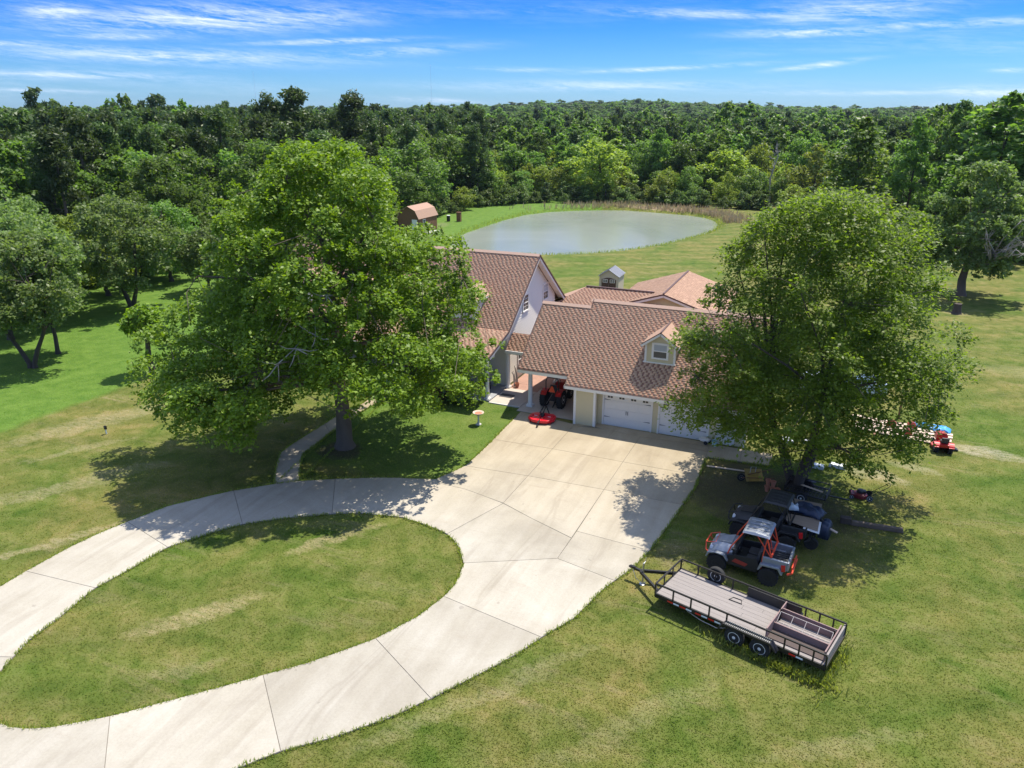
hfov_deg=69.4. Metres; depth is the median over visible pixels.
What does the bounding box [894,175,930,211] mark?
leafy tree
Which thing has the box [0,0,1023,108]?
sky
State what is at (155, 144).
pine tree
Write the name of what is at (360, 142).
pine tree
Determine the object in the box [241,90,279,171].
pine tree
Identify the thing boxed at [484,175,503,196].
leafy tree
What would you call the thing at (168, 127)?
pine tree
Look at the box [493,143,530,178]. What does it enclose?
leafy tree
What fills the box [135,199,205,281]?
lawn tree
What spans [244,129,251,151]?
pine tree
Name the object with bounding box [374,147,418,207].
leafy tree
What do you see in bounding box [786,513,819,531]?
plywood sheet
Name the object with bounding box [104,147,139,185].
leafy tree
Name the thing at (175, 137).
pine tree
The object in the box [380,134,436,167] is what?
leafy tree
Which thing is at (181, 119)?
pine tree
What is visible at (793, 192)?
willow tree
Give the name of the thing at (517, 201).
wild shrub
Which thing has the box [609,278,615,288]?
door
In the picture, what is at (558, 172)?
willow tree
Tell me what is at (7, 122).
pine tree
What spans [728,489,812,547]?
utility vehicle
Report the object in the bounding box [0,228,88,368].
lawn tree
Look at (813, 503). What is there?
plywood sheet
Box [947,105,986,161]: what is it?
leafy tree
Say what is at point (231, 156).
leafy tree
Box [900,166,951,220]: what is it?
leafy tree
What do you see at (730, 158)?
willow tree
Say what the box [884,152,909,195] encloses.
leafy tree
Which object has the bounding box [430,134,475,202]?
leafy tree
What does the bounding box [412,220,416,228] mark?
door
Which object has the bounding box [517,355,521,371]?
window
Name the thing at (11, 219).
lawn tree
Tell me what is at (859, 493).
push mower
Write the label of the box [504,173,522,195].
leafy tree
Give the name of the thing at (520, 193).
wild shrub
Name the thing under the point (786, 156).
leafy tree
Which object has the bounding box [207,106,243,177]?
pine tree
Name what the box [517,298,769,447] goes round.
garage
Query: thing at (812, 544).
flatbed cart
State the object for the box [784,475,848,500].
trailer
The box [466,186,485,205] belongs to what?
wild shrub
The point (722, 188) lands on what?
willow tree
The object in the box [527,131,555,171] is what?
leafy tree
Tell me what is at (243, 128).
pine tree
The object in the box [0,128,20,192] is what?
pine tree
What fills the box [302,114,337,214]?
pine tree
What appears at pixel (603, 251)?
bank grass
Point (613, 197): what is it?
wild shrub
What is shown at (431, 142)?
leafy tree
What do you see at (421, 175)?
leafy tree
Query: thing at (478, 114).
pine tree
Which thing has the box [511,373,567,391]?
back patio
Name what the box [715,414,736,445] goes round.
door
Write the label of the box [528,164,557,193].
willow tree
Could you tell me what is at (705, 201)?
wild shrub
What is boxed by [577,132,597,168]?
leafy tree
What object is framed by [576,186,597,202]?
wild shrub
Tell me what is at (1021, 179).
leafy tree
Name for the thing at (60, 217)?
willow tree
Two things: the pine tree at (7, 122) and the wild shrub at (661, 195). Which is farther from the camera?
the wild shrub at (661, 195)
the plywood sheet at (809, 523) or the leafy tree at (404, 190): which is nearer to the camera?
the plywood sheet at (809, 523)
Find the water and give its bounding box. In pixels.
[452,210,716,254]
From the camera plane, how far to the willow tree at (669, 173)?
149.99 m
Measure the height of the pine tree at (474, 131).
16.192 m
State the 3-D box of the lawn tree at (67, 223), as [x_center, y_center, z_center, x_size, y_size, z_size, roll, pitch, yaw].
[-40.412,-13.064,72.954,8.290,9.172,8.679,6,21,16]
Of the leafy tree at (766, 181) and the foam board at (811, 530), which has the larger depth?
the leafy tree at (766, 181)
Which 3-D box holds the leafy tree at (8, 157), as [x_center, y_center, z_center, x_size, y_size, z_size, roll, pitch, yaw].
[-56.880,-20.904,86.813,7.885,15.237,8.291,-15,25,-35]
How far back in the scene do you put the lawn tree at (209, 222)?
84.17 m
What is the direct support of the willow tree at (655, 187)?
on the ground at (988, 304)
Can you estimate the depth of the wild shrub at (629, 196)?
147.88 m
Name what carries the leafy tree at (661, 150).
on the ground at (988, 304)
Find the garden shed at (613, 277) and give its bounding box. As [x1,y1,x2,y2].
[598,265,624,289]
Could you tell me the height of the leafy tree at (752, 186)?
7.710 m
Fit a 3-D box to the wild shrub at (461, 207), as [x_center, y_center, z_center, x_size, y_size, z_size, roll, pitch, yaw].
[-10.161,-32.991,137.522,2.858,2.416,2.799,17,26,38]
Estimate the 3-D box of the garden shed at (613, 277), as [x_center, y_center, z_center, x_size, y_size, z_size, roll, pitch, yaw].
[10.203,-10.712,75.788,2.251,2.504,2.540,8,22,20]
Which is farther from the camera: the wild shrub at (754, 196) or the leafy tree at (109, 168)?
the wild shrub at (754, 196)
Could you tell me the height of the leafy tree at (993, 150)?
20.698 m
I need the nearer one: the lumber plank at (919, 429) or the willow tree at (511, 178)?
the lumber plank at (919, 429)
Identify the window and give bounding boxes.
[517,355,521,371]
[522,292,528,312]
[543,281,548,300]
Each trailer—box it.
[629,558,847,670]
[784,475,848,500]
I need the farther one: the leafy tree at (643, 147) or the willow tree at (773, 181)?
the leafy tree at (643, 147)
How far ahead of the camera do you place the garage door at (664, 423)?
41.85 m
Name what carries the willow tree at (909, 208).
on the ground at (988, 304)
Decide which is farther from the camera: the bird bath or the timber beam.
the bird bath
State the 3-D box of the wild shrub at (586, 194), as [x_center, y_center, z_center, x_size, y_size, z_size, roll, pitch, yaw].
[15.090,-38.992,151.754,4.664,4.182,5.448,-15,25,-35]
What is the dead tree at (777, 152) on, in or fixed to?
on the ground at (988, 304)
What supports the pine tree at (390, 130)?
on the ground at (988, 304)
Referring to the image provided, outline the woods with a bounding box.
[0,86,1010,186]
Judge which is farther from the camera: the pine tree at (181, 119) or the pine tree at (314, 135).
the pine tree at (181, 119)
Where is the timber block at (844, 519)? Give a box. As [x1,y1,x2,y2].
[840,515,851,524]
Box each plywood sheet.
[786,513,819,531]
[792,498,821,507]
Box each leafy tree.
[0,137,57,219]
[0,177,19,196]
[0,178,57,229]
[10,149,28,197]
[52,158,97,210]
[93,154,150,217]
[100,149,169,200]
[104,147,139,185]
[129,121,183,178]
[135,161,205,208]
[154,145,231,232]
[168,196,218,249]
[207,147,256,198]
[215,154,269,225]
[218,173,271,227]
[227,137,302,222]
[229,138,267,173]
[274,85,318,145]
[338,142,373,187]
[372,129,401,167]
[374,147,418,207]
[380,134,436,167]
[386,137,443,188]
[390,170,429,215]
[391,139,451,203]
[408,149,443,195]
[408,179,437,209]
[417,123,429,137]
[418,133,432,149]
[422,163,453,201]
[426,130,456,171]
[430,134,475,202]
[434,134,463,196]
[446,134,495,197]
[468,147,502,196]
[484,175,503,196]
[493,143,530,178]
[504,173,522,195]
[510,169,534,193]
[515,153,541,174]
[519,151,555,186]
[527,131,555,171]
[549,140,576,172]
[553,143,585,182]
[575,145,611,184]
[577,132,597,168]
[612,143,638,179]
[623,139,661,190]
[626,152,655,192]
[642,170,665,193]
[644,127,674,175]
[662,141,703,188]
[673,165,702,198]
[675,143,708,186]
[676,133,707,174]
[679,167,704,195]
[693,130,729,192]
[734,167,768,195]
[747,172,772,198]
[767,177,790,201]
[774,136,812,184]
[791,131,827,184]
[800,147,837,186]
[818,116,895,240]
[859,139,898,178]
[879,114,938,213]
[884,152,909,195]
[890,156,915,201]
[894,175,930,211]
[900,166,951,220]
[908,106,952,175]
[914,118,956,191]
[920,174,982,231]
[926,98,973,179]
[929,119,977,186]
[932,90,1023,216]
[938,138,1004,209]
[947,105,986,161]
[960,125,1023,200]
[963,116,1009,175]
[980,175,1023,255]
[985,101,1003,123]
[1015,154,1023,172]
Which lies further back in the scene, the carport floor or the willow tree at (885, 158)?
the willow tree at (885, 158)
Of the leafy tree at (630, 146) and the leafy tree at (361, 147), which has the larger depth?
the leafy tree at (630, 146)
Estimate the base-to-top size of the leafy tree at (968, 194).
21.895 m
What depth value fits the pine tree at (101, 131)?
97.80 m
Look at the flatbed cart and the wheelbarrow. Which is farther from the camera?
the wheelbarrow
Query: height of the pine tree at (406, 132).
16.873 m
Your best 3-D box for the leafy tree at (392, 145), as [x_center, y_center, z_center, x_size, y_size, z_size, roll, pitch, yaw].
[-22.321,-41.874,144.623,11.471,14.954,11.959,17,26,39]
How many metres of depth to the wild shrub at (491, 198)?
145.39 m
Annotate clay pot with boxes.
[766,478,770,485]
[771,480,775,487]
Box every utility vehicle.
[705,517,797,586]
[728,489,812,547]
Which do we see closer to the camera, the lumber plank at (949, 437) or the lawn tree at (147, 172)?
the lumber plank at (949, 437)
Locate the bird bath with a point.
(478, 413)
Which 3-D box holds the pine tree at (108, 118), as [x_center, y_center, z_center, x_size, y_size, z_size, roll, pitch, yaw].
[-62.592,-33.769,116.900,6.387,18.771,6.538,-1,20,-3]
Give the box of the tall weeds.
[691,625,869,707]
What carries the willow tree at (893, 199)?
on the ground at (988, 304)
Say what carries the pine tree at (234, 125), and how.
on the ground at (988, 304)
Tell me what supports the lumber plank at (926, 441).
on the ground at (988, 304)
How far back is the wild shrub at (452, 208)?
135.18 m
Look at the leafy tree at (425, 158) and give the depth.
135.74 m
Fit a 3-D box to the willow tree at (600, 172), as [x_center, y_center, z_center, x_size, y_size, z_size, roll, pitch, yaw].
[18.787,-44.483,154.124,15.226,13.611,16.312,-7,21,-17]
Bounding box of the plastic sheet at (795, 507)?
[789,502,798,510]
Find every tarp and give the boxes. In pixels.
[791,501,826,519]
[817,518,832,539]
[916,424,950,433]
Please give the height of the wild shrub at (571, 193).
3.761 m
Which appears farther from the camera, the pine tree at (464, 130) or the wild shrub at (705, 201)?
the pine tree at (464, 130)
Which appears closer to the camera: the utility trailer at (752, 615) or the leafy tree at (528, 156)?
the utility trailer at (752, 615)
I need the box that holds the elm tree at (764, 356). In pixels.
[654,179,985,491]
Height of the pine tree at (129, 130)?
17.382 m
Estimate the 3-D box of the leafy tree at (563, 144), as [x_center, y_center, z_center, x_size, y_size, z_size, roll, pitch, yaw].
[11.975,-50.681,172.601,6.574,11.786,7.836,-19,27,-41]
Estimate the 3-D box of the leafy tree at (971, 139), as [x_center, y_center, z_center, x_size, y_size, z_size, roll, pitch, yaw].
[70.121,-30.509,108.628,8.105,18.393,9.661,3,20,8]
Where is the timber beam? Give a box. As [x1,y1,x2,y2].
[851,520,903,532]
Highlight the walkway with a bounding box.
[274,395,385,483]
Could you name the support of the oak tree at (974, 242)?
on the ground at (988, 304)
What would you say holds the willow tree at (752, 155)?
on the ground at (988, 304)
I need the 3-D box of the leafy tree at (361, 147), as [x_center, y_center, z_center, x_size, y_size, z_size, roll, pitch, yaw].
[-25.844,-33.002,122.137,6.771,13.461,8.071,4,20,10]
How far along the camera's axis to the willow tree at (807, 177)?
142.59 m
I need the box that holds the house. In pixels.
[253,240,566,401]
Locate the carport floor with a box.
[489,388,573,419]
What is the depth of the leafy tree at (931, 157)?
123.22 m
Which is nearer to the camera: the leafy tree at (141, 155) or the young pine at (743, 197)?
the leafy tree at (141, 155)
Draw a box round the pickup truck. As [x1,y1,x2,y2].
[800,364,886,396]
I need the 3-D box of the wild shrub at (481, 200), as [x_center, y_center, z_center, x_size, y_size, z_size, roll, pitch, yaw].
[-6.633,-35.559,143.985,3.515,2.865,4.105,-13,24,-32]
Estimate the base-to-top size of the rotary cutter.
0.814 m
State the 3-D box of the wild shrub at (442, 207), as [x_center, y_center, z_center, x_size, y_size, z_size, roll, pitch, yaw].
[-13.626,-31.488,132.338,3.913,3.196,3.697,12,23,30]
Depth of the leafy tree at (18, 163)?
91.80 m
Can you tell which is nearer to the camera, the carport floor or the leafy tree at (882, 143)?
the carport floor
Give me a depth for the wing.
55.91 m
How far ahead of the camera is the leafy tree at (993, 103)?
114.08 m
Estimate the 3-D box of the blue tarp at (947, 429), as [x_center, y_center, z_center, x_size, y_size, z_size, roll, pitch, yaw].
[24.256,2.453,42.772,2.018,0.216,0.822,12,24,30]
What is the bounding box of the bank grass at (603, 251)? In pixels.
[441,206,729,254]
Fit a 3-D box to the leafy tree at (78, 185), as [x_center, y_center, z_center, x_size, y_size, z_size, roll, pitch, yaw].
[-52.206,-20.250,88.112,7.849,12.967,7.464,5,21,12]
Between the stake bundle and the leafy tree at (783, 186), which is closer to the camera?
the stake bundle
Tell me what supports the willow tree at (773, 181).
on the ground at (988, 304)
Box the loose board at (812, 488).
[802,484,822,492]
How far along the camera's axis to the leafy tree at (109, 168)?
85.28 m
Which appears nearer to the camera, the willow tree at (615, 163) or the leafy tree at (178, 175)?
the leafy tree at (178, 175)
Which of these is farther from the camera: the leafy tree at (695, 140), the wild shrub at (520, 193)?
the leafy tree at (695, 140)
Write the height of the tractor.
2.040 m
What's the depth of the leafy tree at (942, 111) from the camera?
131.50 m
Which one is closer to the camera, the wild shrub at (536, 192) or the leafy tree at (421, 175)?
the leafy tree at (421, 175)
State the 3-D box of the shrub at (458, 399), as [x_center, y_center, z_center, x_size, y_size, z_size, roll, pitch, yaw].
[-3.365,0.284,46.511,2.202,2.371,2.383,9,22,22]
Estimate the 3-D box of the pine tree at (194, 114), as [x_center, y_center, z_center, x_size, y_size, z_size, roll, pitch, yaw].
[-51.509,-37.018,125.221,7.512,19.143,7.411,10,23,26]
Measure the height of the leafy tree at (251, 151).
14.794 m
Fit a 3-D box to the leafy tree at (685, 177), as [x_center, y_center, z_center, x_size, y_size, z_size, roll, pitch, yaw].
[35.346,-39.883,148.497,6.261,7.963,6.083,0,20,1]
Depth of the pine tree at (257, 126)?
122.45 m
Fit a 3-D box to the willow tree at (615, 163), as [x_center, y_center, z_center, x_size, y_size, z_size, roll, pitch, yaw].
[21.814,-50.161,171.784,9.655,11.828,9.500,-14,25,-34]
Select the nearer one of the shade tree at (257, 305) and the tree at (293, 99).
the shade tree at (257, 305)
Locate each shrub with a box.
[138,268,155,275]
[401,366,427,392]
[421,376,446,399]
[431,200,445,213]
[431,202,442,214]
[435,193,451,208]
[440,372,475,405]
[445,202,460,212]
[453,200,465,211]
[462,192,477,206]
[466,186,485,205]
[471,194,487,207]
[479,188,501,206]
[493,183,518,204]
[507,192,520,203]
[509,181,532,202]
[509,187,529,203]
[527,190,541,202]
[527,193,541,202]
[551,181,575,200]
[558,193,571,203]
[568,186,585,202]
[576,184,598,201]
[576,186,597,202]
[609,187,626,202]
[616,187,637,203]
[621,183,640,198]
[632,191,649,203]
[651,185,675,203]
[664,189,685,205]
[678,187,702,205]
[689,186,709,206]
[696,194,714,206]
[716,196,733,208]
[731,192,754,209]
[745,190,767,208]
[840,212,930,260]
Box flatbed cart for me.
[787,510,822,549]
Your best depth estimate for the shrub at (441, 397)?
46.69 m
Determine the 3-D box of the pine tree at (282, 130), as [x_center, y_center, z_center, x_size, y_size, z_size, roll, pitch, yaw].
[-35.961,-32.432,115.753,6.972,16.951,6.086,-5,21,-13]
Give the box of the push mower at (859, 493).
[849,483,890,501]
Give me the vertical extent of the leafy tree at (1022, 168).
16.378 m
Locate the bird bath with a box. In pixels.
[473,410,483,425]
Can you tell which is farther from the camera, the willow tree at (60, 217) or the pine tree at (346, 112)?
the pine tree at (346, 112)
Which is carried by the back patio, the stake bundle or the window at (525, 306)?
the stake bundle
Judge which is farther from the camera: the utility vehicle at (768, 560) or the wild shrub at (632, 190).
the wild shrub at (632, 190)
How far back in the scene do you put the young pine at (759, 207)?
138.90 m
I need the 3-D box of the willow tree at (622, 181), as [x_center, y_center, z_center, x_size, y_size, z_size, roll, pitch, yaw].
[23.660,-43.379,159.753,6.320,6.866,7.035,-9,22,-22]
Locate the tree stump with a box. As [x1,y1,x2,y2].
[950,303,961,314]
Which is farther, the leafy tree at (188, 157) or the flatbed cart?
the leafy tree at (188, 157)
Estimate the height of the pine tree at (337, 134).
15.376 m
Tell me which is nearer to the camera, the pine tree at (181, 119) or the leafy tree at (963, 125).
the leafy tree at (963, 125)
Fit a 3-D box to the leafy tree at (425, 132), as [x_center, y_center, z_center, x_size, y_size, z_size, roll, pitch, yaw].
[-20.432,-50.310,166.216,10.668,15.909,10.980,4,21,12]
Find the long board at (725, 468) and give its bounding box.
[707,465,744,471]
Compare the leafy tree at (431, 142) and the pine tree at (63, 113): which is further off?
the leafy tree at (431, 142)
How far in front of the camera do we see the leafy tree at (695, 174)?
151.48 m
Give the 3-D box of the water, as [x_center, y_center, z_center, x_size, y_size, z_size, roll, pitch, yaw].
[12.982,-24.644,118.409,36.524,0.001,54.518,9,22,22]
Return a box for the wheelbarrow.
[737,469,774,481]
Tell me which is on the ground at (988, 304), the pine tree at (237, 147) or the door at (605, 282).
the pine tree at (237, 147)
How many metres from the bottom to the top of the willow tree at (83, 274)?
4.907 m
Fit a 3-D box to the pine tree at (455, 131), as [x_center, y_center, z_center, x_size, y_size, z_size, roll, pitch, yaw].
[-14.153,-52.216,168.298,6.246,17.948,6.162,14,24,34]
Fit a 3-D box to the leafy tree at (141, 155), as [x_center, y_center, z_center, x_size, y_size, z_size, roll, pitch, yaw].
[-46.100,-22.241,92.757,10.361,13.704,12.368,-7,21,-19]
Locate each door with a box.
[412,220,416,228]
[601,278,608,286]
[603,395,650,431]
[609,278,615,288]
[658,403,706,439]
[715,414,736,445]
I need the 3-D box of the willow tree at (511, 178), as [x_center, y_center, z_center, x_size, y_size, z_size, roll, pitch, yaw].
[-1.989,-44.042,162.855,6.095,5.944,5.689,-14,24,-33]
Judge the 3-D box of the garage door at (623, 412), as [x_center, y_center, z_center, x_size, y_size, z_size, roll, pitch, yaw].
[6.666,1.572,42.849,2.775,2.130,0.085,9,22,22]
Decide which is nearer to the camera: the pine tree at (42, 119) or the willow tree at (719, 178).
the pine tree at (42, 119)
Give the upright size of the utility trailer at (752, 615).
1.145 m
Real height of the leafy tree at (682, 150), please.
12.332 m
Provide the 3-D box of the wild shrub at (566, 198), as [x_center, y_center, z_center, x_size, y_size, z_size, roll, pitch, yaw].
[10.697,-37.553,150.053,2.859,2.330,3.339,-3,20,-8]
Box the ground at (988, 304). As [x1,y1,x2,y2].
[0,180,1023,767]
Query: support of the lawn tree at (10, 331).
on the ground at (988, 304)
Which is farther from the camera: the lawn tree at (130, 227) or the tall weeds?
the lawn tree at (130, 227)
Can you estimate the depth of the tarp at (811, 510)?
31.42 m
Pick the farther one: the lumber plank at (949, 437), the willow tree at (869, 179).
the willow tree at (869, 179)
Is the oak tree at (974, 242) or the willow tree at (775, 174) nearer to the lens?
the oak tree at (974, 242)
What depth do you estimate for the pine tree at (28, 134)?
86.90 m
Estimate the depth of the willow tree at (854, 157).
147.45 m
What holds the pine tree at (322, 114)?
on the ground at (988, 304)
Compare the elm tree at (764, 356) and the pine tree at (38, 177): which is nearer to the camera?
the elm tree at (764, 356)
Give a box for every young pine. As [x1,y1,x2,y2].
[540,182,554,201]
[596,183,615,202]
[734,191,751,209]
[752,194,774,209]
[800,186,816,209]
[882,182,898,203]
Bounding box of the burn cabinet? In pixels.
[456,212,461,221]
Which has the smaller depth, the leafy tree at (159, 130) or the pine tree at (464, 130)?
the leafy tree at (159, 130)
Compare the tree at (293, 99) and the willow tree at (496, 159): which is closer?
the tree at (293, 99)
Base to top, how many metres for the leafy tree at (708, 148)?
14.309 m
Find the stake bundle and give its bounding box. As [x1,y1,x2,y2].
[512,366,517,385]
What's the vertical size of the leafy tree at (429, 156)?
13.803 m
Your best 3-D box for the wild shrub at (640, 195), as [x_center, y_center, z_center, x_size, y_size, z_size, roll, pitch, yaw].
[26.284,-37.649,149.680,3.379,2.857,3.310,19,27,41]
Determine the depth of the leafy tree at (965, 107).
117.09 m
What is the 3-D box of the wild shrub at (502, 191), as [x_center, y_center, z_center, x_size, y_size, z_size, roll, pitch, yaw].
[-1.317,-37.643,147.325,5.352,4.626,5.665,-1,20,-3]
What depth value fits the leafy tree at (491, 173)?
150.44 m
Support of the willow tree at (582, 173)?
on the ground at (988, 304)
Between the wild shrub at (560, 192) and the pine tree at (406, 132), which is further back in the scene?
the wild shrub at (560, 192)
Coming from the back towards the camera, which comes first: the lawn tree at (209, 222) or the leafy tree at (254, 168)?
the leafy tree at (254, 168)
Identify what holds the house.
on the ground at (988, 304)
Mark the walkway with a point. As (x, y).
(290, 456)
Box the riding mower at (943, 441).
[930,431,957,453]
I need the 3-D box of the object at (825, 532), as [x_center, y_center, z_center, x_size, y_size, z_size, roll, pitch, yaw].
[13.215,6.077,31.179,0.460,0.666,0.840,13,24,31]
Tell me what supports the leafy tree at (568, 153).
on the ground at (988, 304)
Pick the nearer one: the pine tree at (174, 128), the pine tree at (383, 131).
the pine tree at (174, 128)
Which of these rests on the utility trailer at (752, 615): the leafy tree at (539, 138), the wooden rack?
the wooden rack
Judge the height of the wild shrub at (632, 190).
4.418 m
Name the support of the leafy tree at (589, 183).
on the ground at (988, 304)
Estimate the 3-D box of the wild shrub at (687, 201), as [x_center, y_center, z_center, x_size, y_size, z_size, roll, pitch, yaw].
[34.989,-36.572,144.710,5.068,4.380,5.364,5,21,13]
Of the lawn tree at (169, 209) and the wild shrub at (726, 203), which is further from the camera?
the wild shrub at (726, 203)
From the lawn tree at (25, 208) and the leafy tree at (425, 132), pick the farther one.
the leafy tree at (425, 132)
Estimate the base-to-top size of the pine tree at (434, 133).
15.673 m
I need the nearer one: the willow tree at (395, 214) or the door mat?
the door mat
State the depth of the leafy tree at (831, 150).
152.91 m
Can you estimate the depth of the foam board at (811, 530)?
30.51 m
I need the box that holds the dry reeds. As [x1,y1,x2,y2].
[509,200,756,223]
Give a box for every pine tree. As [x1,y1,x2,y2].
[0,112,23,139]
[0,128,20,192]
[15,129,51,196]
[19,136,88,216]
[27,123,88,228]
[31,105,66,235]
[46,104,104,198]
[59,112,104,202]
[87,121,126,202]
[93,107,125,154]
[114,117,147,167]
[135,122,172,172]
[156,121,188,140]
[156,122,193,166]
[163,129,186,179]
[173,111,193,130]
[177,125,224,209]
[183,105,207,134]
[199,104,236,191]
[206,126,253,172]
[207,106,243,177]
[212,107,245,141]
[234,124,248,164]
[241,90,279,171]
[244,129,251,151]
[246,113,269,167]
[256,119,298,165]
[264,118,280,139]
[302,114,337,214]
[302,128,332,206]
[316,112,336,130]
[322,128,342,159]
[324,107,349,143]
[333,89,378,168]
[348,137,370,168]
[362,110,382,164]
[376,120,389,157]
[384,127,397,155]
[393,119,420,167]
[409,121,422,160]
[428,125,440,150]
[433,109,457,139]
[443,113,457,157]
[462,125,477,186]
[463,122,490,194]
[464,106,491,193]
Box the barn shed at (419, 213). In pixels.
[397,202,437,232]
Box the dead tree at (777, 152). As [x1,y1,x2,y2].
[768,143,780,202]
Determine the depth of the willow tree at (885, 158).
142.81 m
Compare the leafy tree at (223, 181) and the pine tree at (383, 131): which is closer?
the leafy tree at (223, 181)
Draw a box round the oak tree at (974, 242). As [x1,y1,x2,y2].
[904,159,1023,295]
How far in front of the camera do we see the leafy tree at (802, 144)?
151.69 m
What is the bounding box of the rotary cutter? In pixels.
[528,405,555,427]
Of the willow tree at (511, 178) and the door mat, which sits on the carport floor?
the door mat
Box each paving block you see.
[812,462,823,469]
[828,462,845,469]
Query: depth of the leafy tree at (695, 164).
166.78 m
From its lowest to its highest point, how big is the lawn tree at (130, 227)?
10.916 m
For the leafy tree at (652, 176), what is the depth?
154.78 m
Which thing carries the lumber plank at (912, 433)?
on the bearer
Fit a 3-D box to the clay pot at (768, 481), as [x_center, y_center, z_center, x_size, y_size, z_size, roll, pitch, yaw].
[12.413,4.770,35.847,0.260,0.310,0.260,9,22,22]
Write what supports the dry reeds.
on the ground at (988, 304)
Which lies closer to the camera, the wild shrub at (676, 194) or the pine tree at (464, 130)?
the wild shrub at (676, 194)
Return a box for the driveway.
[0,412,771,767]
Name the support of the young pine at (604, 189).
on the ground at (988, 304)
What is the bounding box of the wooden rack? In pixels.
[765,601,845,661]
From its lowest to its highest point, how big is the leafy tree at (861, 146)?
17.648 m
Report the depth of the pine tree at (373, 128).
142.89 m
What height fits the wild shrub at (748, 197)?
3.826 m
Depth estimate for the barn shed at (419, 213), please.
112.66 m
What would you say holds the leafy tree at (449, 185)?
on the ground at (988, 304)
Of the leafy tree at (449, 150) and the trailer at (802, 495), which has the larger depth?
the leafy tree at (449, 150)
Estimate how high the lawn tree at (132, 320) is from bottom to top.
5.191 m
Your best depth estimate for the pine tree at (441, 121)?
160.10 m
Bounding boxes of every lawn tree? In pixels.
[0,194,84,269]
[0,206,86,326]
[0,221,89,354]
[0,226,46,339]
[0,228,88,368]
[57,192,187,309]
[57,206,146,295]
[112,155,215,267]
[115,303,167,373]
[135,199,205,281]
[173,225,229,290]
[207,207,263,260]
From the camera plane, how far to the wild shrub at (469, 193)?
143.68 m
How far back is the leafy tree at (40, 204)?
74.54 m
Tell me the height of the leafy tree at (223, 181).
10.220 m
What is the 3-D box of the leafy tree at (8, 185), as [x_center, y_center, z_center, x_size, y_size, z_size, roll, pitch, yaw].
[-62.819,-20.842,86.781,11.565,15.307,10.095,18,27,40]
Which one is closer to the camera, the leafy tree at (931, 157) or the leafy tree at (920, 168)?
the leafy tree at (920, 168)
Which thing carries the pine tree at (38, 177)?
on the ground at (988, 304)
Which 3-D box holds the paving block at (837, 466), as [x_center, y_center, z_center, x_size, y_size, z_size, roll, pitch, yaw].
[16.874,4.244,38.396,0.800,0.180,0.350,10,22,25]
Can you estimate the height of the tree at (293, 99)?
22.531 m
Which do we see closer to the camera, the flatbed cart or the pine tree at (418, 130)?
the flatbed cart
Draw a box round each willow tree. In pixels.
[55,214,87,268]
[78,268,90,286]
[386,203,399,223]
[451,186,477,208]
[488,150,508,169]
[492,165,506,187]
[497,170,512,193]
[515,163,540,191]
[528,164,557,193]
[543,165,576,196]
[558,136,638,199]
[575,166,591,185]
[590,141,628,179]
[609,167,638,195]
[643,174,673,203]
[652,166,682,192]
[691,144,762,199]
[707,174,733,197]
[711,171,739,201]
[728,156,754,194]
[741,144,770,179]
[745,143,782,190]
[767,163,793,197]
[768,169,797,196]
[775,184,807,205]
[780,143,835,194]
[782,187,804,208]
[835,155,866,174]
[863,148,893,180]
[864,176,881,197]
[875,194,901,215]
[887,205,920,225]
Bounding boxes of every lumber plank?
[855,423,951,442]
[863,427,929,442]
[872,419,952,436]
[873,422,952,438]
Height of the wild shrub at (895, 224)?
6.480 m
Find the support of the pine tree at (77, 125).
on the ground at (988, 304)
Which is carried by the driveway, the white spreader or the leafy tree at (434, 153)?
the white spreader
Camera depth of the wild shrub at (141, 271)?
83.19 m
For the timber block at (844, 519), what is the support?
on the ground at (988, 304)
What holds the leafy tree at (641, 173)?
on the ground at (988, 304)
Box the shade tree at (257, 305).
[121,132,504,453]
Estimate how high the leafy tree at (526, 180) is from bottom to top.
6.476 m
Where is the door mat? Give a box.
[500,393,514,397]
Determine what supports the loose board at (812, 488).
in the trailer at (802, 495)
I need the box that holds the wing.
[555,270,735,311]
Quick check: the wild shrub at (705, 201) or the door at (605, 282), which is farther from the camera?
the wild shrub at (705, 201)
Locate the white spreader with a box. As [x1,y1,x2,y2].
[696,436,710,444]
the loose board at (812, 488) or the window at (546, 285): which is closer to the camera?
the loose board at (812, 488)
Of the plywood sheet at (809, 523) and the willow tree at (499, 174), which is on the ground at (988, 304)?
the willow tree at (499, 174)
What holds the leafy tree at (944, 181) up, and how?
on the ground at (988, 304)
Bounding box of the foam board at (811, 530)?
[803,522,820,533]
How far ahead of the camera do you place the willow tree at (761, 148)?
157.23 m
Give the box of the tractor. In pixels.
[539,377,572,408]
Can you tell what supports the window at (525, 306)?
in the house
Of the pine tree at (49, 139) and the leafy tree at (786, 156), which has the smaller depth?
the pine tree at (49, 139)

